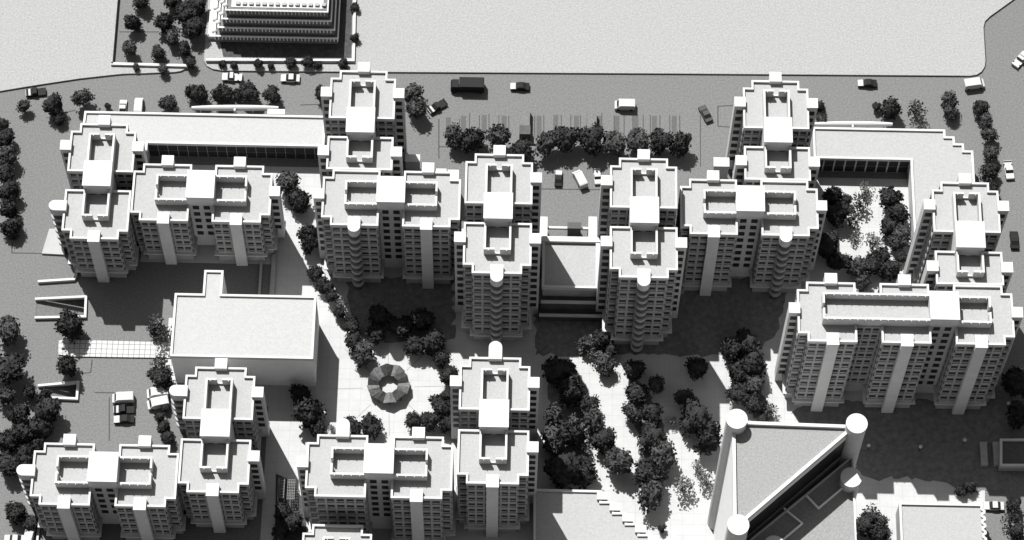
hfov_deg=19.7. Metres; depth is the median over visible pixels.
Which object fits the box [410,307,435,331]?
tree
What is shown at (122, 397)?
parked car
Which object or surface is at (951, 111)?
tree
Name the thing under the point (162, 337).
tree
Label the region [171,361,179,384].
tiled path
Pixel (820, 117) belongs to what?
tree
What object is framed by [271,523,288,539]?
tree
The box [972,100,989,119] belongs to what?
tree
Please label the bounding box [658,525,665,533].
tree
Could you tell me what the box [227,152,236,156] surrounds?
window
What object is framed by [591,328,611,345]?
tree
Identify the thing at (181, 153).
window
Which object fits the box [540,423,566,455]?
tree
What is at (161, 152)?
window
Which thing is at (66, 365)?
tree
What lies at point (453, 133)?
tree
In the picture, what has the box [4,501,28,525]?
tree
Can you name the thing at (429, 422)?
tree
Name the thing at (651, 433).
tree
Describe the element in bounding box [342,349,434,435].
paving joints
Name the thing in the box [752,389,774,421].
lawn
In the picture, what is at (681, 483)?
tree
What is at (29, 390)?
tree
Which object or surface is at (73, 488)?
apartment block
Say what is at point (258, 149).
window
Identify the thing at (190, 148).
window
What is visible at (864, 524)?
tree
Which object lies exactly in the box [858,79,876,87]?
parked car
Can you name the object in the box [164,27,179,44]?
tree
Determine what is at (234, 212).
apartment block
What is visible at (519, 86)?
parked car
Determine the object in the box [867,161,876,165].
window
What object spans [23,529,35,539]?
parked car
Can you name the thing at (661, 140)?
tree
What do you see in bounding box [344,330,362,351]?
tree
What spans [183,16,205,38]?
tree
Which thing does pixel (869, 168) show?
window
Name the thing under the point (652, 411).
tree
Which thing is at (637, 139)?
tree
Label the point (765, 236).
apartment block
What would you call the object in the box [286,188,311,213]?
tree
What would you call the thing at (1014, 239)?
parked car
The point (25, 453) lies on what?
tree
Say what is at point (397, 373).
pavilion
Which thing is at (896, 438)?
lawn
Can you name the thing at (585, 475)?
tree
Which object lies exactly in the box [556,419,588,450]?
tree
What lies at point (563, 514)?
hall
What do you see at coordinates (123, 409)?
parked car
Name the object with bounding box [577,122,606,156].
tree
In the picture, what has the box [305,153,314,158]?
window
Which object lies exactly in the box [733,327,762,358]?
tree
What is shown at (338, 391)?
plaza paving
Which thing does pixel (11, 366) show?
tree
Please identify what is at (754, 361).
tree
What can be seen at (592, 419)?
tree
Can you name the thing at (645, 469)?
tree
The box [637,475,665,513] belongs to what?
tree
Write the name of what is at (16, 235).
tree
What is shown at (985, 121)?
tree
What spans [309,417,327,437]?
tree
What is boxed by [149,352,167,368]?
tree
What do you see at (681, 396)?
tree
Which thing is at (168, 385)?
tree
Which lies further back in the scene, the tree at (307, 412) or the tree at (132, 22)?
the tree at (132, 22)
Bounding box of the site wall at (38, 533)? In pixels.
[36,526,39,539]
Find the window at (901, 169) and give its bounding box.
[898,167,907,172]
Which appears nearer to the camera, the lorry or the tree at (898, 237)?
the tree at (898, 237)
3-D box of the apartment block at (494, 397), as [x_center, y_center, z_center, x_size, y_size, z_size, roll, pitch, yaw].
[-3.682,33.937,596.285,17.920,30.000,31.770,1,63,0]
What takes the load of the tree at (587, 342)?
on the ground at (120, 308)
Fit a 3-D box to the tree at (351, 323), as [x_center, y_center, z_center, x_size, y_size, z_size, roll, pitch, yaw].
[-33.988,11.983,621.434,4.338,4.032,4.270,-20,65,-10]
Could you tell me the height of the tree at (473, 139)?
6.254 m
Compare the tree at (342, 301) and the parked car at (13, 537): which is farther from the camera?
the tree at (342, 301)
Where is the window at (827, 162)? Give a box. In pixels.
[824,160,833,164]
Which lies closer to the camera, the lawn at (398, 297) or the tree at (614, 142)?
the lawn at (398, 297)
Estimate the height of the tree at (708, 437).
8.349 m
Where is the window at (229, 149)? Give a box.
[227,147,235,151]
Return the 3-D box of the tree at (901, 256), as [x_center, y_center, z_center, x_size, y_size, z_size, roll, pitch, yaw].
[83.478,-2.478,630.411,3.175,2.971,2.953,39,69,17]
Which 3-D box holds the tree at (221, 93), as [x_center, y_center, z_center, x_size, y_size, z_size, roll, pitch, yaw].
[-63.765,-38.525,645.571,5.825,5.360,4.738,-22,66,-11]
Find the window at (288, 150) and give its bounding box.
[285,148,294,152]
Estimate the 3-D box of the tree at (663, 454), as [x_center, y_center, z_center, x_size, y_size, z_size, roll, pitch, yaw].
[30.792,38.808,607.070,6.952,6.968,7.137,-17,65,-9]
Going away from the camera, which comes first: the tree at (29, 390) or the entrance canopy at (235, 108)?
the tree at (29, 390)
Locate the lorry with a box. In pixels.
[451,77,483,93]
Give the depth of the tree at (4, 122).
641.18 m
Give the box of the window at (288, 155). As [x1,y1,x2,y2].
[286,153,295,158]
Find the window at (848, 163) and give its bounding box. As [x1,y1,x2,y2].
[846,161,855,165]
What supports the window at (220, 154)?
in the annex at (235, 135)
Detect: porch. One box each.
[267,109,284,114]
[405,154,419,170]
[448,170,458,178]
[712,157,728,178]
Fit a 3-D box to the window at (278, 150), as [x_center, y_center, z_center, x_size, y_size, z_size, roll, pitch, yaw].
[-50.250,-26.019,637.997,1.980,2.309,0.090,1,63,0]
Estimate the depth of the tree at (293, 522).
599.60 m
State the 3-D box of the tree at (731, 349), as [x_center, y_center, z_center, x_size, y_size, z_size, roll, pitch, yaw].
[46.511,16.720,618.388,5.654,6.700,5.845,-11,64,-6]
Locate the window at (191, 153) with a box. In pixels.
[188,151,197,156]
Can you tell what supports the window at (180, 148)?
in the annex at (235, 135)
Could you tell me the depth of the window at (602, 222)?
614.53 m
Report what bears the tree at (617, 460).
on the ground at (120, 308)
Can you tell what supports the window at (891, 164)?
in the annex at (927, 161)
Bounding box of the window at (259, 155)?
[257,152,265,157]
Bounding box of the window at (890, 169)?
[887,167,896,171]
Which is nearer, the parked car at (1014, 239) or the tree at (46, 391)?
the tree at (46, 391)
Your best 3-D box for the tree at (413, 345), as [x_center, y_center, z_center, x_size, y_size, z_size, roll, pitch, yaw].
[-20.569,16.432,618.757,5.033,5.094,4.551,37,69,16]
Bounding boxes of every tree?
[0,117,10,128]
[0,128,15,147]
[0,144,19,167]
[0,162,16,182]
[0,179,20,202]
[0,197,19,217]
[0,217,22,237]
[0,314,20,346]
[0,352,26,384]
[0,385,16,405]
[0,428,19,454]
[0,451,20,476]
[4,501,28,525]
[6,232,19,239]
[7,401,30,424]
[11,420,34,444]
[15,99,31,113]
[15,443,33,464]
[22,384,36,398]
[22,514,37,529]
[26,416,54,440]
[30,437,43,450]
[31,395,61,423]
[36,386,52,399]
[41,92,63,115]
[53,112,65,126]
[53,308,84,344]
[56,354,77,377]
[70,88,94,106]
[120,39,136,54]
[123,14,142,31]
[132,0,149,10]
[133,62,139,71]
[145,366,173,387]
[146,313,164,334]
[147,323,162,336]
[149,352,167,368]
[151,44,166,60]
[151,324,171,345]
[153,12,175,32]
[153,412,165,422]
[156,419,170,432]
[157,63,167,74]
[157,95,177,110]
[160,430,174,444]
[161,404,169,411]
[163,0,182,9]
[163,380,173,393]
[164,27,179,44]
[174,0,201,25]
[178,40,192,55]
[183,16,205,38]
[184,56,196,68]
[184,84,199,101]
[189,0,207,15]
[195,84,208,105]
[209,82,233,104]
[218,60,225,67]
[230,61,237,68]
[232,88,240,100]
[237,79,260,101]
[253,58,263,67]
[261,84,281,103]
[267,61,273,68]
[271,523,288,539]
[273,502,293,520]
[275,170,301,195]
[282,511,303,534]
[284,57,296,68]
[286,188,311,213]
[288,383,311,402]
[290,396,326,428]
[296,223,317,245]
[298,234,318,254]
[300,55,313,66]
[306,265,325,284]
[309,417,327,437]
[314,61,321,68]
[314,84,324,99]
[315,276,334,294]
[324,286,339,302]
[328,424,335,432]
[332,307,345,317]
[335,296,348,306]
[338,57,348,69]
[341,316,360,333]
[343,312,352,320]
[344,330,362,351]
[344,414,362,434]
[350,2,359,11]
[350,33,359,43]
[351,340,374,367]
[360,411,382,439]
[365,324,386,345]
[368,303,393,325]
[386,315,414,339]
[403,334,423,355]
[404,82,424,102]
[404,410,421,429]
[406,96,426,119]
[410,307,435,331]
[418,411,440,431]
[420,328,446,356]
[427,394,450,418]
[433,350,450,369]
[438,415,450,433]
[439,365,458,384]
[440,390,449,399]
[443,122,464,149]
[459,126,484,153]
[484,123,511,147]
[510,137,534,161]
[532,130,557,157]
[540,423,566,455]
[541,355,576,388]
[543,402,563,427]
[543,451,580,489]
[553,126,578,152]
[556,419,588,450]
[557,373,584,408]
[570,411,582,422]
[570,454,597,489]
[574,334,597,352]
[575,443,591,455]
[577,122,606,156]
[577,393,601,415]
[581,404,602,435]
[587,345,603,359]
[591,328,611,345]
[591,426,616,455]
[594,351,616,377]
[602,130,626,156]
[603,341,618,355]
[603,447,633,475]
[621,401,640,425]
[623,359,645,381]
[623,382,649,404]
[625,127,650,153]
[632,458,665,487]
[637,420,667,452]
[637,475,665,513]
[638,400,663,427]
[646,438,677,474]
[648,128,675,156]
[648,374,664,394]
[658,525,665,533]
[665,416,676,424]
[669,130,691,158]
[672,388,697,405]
[673,476,694,494]
[679,396,712,437]
[684,357,709,380]
[691,461,703,474]
[692,420,722,455]
[698,469,714,489]
[719,336,743,364]
[724,381,750,405]
[726,358,748,386]
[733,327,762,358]
[742,347,767,375]
[744,393,766,413]
[746,372,764,394]
[757,411,769,421]
[765,403,778,419]
[816,112,826,121]
[817,100,825,112]
[818,228,840,261]
[822,185,843,205]
[825,252,852,269]
[826,201,849,228]
[839,193,852,204]
[842,207,858,228]
[844,255,869,277]
[850,231,860,242]
[851,192,869,210]
[855,272,871,291]
[856,512,874,537]
[859,179,875,194]
[859,502,881,518]
[862,232,882,253]
[864,254,883,274]
[868,524,889,539]
[871,513,889,528]
[872,102,881,111]
[874,246,892,262]
[877,260,901,282]
[878,185,903,208]
[879,95,902,119]
[879,217,898,238]
[886,201,910,224]
[886,225,910,251]
[895,250,906,262]
[906,99,927,117]
[940,90,958,108]
[943,104,958,120]
[954,485,966,496]
[961,480,977,493]
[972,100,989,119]
[978,112,992,129]
[978,165,993,181]
[980,128,999,141]
[980,162,999,179]
[982,145,998,161]
[987,179,1000,196]
[999,365,1023,398]
[1000,510,1022,527]
[1005,400,1023,430]
[1005,496,1021,512]
[1006,522,1023,539]
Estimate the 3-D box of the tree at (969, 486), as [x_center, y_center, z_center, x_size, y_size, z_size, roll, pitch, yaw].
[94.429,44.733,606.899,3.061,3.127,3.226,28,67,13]
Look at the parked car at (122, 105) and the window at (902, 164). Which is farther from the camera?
the parked car at (122, 105)
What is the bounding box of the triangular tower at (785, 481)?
[707,409,867,539]
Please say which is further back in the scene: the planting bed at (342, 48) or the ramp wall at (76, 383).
the planting bed at (342, 48)
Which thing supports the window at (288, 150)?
in the annex at (235, 135)
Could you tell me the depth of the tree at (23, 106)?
643.64 m
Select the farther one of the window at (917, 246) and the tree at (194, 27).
the tree at (194, 27)
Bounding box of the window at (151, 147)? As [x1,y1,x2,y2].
[148,145,157,149]
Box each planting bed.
[220,0,351,57]
[275,474,306,539]
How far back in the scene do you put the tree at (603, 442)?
607.26 m
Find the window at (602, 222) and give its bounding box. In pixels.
[598,221,679,333]
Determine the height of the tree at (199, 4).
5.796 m
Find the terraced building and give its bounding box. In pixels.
[208,0,340,43]
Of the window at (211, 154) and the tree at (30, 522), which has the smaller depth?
the tree at (30, 522)
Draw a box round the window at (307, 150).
[305,148,313,152]
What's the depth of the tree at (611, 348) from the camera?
618.87 m
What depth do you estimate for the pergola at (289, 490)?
604.26 m
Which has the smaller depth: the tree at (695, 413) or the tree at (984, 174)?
the tree at (695, 413)
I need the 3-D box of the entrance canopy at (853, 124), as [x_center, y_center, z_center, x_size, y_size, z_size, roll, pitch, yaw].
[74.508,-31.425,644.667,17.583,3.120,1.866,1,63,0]
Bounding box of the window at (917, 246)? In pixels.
[908,221,935,290]
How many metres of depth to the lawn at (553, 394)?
615.25 m
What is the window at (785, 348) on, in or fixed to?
in the apartment block at (890, 347)
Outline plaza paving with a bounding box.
[140,165,984,539]
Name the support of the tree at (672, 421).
on the ground at (120, 308)
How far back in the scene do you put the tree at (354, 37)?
653.06 m
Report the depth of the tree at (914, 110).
644.99 m
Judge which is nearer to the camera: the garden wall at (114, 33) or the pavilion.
the pavilion
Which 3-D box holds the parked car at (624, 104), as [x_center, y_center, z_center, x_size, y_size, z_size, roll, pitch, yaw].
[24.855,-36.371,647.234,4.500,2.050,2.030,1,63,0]
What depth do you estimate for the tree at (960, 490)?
605.88 m
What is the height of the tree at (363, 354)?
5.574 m
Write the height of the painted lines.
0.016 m
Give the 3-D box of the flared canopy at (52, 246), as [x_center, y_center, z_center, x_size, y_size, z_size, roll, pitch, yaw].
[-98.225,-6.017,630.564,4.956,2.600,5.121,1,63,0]
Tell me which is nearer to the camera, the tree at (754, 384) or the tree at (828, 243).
the tree at (754, 384)
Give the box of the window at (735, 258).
[686,252,815,281]
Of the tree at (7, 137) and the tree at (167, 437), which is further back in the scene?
the tree at (7, 137)
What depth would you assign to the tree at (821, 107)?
646.17 m
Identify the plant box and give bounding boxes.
[567,222,580,236]
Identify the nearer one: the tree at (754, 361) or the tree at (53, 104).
the tree at (754, 361)
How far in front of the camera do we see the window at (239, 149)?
637.92 m
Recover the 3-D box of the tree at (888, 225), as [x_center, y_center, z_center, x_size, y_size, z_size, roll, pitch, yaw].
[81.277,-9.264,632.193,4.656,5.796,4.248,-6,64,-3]
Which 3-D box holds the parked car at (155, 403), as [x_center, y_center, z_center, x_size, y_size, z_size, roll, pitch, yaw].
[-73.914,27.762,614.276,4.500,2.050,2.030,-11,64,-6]
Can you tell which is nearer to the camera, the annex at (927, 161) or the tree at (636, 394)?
the tree at (636, 394)
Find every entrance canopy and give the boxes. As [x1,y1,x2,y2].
[191,105,278,113]
[814,121,892,127]
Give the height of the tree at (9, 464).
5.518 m
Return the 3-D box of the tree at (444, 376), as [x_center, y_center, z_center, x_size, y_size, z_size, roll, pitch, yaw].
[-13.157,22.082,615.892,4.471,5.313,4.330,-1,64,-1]
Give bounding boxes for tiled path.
[58,340,170,357]
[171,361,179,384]
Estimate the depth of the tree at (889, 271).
625.99 m
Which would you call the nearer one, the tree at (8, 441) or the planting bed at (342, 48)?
the tree at (8, 441)
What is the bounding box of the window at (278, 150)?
[276,148,284,152]
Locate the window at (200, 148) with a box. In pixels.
[197,146,206,150]
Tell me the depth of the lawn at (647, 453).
613.76 m
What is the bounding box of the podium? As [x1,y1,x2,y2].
[539,236,601,321]
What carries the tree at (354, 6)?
on the vacant ground at (847, 37)
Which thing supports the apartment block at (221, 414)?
on the ground at (120, 308)
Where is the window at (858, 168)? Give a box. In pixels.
[855,166,864,171]
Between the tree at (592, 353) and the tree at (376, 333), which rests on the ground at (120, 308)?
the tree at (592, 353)
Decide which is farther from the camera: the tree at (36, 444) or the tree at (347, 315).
the tree at (347, 315)
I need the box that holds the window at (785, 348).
[778,333,1000,398]
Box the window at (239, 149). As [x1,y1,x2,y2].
[236,147,245,151]
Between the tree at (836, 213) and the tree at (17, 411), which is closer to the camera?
the tree at (17, 411)
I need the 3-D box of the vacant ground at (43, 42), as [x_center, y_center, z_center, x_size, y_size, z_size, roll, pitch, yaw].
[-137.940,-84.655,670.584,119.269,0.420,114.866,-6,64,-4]
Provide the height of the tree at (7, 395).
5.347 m
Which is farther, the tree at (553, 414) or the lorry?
the lorry
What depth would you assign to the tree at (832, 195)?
633.85 m
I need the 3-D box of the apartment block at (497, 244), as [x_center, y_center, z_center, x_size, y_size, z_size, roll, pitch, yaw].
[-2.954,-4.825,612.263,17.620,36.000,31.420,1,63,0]
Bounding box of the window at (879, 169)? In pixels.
[876,167,886,171]
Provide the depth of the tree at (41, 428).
607.63 m
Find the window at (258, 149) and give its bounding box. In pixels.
[256,147,265,151]
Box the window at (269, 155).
[266,153,275,157]
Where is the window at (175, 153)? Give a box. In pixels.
[169,151,178,155]
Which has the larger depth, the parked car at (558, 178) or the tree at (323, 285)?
the parked car at (558, 178)
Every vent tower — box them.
[519,107,529,139]
[587,110,596,127]
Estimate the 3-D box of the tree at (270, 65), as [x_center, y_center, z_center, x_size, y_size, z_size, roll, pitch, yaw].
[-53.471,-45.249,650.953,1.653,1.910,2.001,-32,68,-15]
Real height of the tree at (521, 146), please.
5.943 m
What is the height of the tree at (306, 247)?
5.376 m
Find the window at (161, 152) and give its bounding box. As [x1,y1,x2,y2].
[159,151,168,155]
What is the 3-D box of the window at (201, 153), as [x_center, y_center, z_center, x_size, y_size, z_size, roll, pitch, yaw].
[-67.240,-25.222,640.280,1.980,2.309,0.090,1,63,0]
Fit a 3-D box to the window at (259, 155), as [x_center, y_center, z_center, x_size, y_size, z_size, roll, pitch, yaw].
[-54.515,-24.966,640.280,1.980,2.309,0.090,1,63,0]
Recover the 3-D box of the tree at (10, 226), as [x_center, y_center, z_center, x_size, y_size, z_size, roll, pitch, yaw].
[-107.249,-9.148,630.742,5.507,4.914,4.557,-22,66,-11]
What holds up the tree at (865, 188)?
on the ground at (120, 308)
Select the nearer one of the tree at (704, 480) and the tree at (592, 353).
the tree at (704, 480)
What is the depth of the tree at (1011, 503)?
603.47 m
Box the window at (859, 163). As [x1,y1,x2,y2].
[856,161,865,165]
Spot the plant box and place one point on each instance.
(574, 229)
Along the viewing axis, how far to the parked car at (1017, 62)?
653.28 m
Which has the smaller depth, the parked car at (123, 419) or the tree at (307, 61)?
the parked car at (123, 419)
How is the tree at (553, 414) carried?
on the ground at (120, 308)
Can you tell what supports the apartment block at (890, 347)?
on the ground at (120, 308)
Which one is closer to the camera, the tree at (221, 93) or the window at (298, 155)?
the window at (298, 155)
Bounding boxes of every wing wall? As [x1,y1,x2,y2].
[540,217,547,256]
[588,217,596,236]
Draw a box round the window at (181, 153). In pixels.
[179,151,188,156]
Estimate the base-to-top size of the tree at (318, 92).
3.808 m
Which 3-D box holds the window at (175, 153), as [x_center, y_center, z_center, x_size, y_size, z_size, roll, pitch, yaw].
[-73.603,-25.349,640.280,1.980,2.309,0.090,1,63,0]
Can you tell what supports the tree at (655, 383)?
on the ground at (120, 308)
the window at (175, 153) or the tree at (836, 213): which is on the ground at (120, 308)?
the tree at (836, 213)
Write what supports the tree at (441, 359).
on the plaza paving
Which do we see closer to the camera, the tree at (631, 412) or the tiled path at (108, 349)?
the tree at (631, 412)
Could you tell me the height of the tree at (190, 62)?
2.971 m
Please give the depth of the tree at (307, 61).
649.85 m
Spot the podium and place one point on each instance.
(570, 265)
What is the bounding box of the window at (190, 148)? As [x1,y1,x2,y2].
[187,146,196,150]
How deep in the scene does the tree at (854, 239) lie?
632.30 m
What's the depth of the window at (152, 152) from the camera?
639.95 m
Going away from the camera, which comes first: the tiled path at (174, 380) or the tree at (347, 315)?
the tiled path at (174, 380)
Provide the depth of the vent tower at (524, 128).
643.66 m
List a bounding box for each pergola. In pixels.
[277,478,285,501]
[287,479,295,503]
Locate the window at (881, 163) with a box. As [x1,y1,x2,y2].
[878,161,887,166]
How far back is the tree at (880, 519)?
601.26 m
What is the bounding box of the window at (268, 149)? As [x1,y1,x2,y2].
[266,147,274,152]
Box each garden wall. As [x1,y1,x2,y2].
[111,0,118,62]
[111,62,187,68]
[206,0,355,62]
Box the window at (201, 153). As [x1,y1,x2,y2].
[198,151,207,156]
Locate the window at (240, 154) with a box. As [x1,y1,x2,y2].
[237,152,246,157]
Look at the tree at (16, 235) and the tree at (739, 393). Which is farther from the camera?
the tree at (16, 235)
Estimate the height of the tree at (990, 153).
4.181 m
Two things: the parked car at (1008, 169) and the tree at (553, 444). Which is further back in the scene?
the parked car at (1008, 169)
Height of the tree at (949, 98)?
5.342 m
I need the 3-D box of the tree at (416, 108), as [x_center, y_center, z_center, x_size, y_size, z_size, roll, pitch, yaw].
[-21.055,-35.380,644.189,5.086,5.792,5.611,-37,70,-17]
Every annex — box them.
[83,111,325,162]
[810,127,974,280]
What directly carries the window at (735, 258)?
in the apartment block at (765, 236)
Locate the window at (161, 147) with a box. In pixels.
[158,145,167,150]
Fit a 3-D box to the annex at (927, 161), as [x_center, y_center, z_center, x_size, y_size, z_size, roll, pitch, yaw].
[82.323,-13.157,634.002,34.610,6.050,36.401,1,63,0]
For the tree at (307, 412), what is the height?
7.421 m
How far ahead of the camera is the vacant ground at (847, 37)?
655.67 m
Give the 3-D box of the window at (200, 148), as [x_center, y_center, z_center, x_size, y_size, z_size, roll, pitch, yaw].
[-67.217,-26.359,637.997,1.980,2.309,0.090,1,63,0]
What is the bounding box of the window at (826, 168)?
[823,165,832,170]
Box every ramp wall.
[35,295,87,319]
[38,267,77,283]
[38,381,79,400]
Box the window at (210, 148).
[207,146,216,150]
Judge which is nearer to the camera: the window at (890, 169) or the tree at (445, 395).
the tree at (445, 395)
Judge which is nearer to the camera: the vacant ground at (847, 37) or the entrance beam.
the entrance beam
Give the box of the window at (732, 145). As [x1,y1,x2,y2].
[729,144,807,159]
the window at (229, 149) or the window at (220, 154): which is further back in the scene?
the window at (220, 154)
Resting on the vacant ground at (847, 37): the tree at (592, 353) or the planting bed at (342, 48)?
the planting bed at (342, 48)
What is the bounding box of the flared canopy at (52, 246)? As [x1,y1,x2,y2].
[42,229,64,255]
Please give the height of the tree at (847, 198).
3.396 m
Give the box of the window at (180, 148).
[178,146,187,150]
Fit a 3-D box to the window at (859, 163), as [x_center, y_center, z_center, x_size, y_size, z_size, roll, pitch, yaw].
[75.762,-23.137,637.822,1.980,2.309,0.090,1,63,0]
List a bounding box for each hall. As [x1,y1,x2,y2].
[170,270,318,385]
[533,489,658,539]
[896,502,986,539]
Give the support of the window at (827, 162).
in the annex at (927, 161)
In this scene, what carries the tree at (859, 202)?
on the ground at (120, 308)
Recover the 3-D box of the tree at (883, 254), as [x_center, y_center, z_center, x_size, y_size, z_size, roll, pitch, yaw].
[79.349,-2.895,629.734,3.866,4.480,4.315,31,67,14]
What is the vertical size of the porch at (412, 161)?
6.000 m
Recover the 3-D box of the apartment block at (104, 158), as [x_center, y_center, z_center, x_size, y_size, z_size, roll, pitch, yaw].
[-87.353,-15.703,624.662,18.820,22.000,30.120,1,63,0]
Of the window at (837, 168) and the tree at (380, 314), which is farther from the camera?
the window at (837, 168)
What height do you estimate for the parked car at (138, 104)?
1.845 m
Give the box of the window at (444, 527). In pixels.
[396,527,449,536]
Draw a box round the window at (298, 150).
[295,148,304,152]
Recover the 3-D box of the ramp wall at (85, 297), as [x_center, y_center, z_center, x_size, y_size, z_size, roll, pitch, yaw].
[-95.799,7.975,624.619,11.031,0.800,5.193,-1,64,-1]
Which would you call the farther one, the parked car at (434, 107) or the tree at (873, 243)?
the parked car at (434, 107)
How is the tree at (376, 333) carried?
on the plaza paving
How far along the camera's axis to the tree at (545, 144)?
638.13 m
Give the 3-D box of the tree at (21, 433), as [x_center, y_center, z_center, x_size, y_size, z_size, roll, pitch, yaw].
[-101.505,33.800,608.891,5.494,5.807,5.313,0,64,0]
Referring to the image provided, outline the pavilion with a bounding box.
[367,363,409,404]
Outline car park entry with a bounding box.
[979,439,1023,470]
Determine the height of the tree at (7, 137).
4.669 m
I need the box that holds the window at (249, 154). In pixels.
[247,152,256,157]
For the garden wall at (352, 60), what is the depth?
651.49 m
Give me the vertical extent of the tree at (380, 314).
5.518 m
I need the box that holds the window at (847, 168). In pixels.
[844,166,854,170]
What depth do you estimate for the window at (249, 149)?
637.92 m
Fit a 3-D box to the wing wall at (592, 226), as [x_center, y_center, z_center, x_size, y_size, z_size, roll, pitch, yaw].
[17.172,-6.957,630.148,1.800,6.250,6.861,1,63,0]
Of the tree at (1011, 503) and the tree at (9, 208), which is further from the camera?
the tree at (9, 208)
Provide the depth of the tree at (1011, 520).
602.14 m
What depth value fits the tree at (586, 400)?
611.37 m
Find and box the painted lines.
[11,31,732,440]
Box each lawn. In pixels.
[346,275,455,342]
[533,277,786,357]
[547,368,604,483]
[630,380,668,481]
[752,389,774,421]
[792,398,1018,492]
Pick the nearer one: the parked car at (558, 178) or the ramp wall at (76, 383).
the ramp wall at (76, 383)
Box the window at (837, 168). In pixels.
[834,166,843,170]
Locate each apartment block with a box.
[16,434,185,539]
[49,115,147,281]
[130,155,284,265]
[169,358,269,532]
[297,418,456,539]
[302,524,371,539]
[313,162,463,289]
[317,62,406,187]
[450,341,539,536]
[454,145,541,343]
[596,149,686,353]
[675,170,826,299]
[725,72,819,188]
[774,273,1022,413]
[903,173,1012,292]
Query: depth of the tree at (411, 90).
644.31 m
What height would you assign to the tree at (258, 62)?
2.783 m
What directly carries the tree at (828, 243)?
on the ground at (120, 308)
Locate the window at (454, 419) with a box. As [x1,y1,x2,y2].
[453,418,535,522]
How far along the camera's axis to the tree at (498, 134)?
638.73 m
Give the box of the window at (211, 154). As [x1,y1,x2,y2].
[208,152,217,156]
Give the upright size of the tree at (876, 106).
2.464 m
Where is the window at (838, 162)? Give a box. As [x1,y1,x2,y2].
[835,160,844,165]
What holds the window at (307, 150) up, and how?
in the annex at (235, 135)
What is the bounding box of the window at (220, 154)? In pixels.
[218,152,226,156]
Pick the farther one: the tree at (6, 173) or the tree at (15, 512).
the tree at (6, 173)
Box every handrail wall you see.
[258,259,262,294]
[270,254,276,294]
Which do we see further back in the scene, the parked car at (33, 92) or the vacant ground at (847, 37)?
the vacant ground at (847, 37)
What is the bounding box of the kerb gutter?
[205,1,1011,76]
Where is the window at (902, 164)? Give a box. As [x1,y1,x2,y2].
[899,162,908,166]
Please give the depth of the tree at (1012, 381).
613.01 m
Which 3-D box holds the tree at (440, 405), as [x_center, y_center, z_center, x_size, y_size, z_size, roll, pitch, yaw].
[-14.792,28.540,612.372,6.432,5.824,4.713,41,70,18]
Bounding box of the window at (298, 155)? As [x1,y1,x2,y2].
[296,153,304,158]
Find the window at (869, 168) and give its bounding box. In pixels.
[866,166,875,171]
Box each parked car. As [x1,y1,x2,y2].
[4,535,23,539]
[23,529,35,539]
[25,87,45,97]
[112,391,133,403]
[113,404,134,414]
[114,414,133,424]
[119,100,126,111]
[134,98,143,111]
[147,386,168,398]
[147,395,169,410]
[222,72,241,81]
[281,74,299,82]
[427,98,447,114]
[510,82,529,91]
[554,170,562,186]
[572,170,587,189]
[593,168,600,184]
[615,99,634,110]
[698,105,712,122]
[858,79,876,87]
[963,77,984,90]
[983,501,1003,510]
[1003,160,1013,179]
[1009,231,1018,248]
[1011,51,1023,68]
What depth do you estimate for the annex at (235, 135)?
638.56 m
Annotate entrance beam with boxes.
[547,226,587,234]
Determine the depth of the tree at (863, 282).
626.06 m
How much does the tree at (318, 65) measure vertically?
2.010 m
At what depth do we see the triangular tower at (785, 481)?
559.39 m
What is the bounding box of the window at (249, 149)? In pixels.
[246,147,255,151]
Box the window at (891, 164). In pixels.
[888,161,898,166]
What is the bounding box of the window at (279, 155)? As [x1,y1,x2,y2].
[276,153,285,158]
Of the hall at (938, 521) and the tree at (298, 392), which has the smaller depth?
the hall at (938, 521)
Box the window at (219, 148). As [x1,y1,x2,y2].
[217,146,226,151]
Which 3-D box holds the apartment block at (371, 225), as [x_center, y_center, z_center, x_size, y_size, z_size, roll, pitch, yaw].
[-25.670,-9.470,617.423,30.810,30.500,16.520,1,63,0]
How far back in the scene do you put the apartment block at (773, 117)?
616.34 m
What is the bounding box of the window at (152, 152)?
[149,150,158,155]
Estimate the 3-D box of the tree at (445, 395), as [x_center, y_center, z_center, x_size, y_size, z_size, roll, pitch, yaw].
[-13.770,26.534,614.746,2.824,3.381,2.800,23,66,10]
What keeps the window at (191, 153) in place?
in the annex at (235, 135)
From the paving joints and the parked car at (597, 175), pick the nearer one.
the paving joints
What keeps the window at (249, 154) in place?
in the annex at (235, 135)
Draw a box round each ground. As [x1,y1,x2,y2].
[0,0,185,91]
[0,0,1023,539]
[204,0,1012,76]
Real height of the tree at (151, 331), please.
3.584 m
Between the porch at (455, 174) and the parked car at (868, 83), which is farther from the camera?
the parked car at (868, 83)
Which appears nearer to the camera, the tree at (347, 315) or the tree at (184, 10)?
the tree at (347, 315)
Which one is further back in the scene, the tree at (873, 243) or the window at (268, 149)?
the window at (268, 149)
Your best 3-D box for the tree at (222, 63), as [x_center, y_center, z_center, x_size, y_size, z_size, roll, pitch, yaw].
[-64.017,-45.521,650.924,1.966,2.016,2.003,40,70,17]
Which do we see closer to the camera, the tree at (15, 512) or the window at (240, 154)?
the tree at (15, 512)
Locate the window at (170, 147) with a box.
[168,145,177,150]
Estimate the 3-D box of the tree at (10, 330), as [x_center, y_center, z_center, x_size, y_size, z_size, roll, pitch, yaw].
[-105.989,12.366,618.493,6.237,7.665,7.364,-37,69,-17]

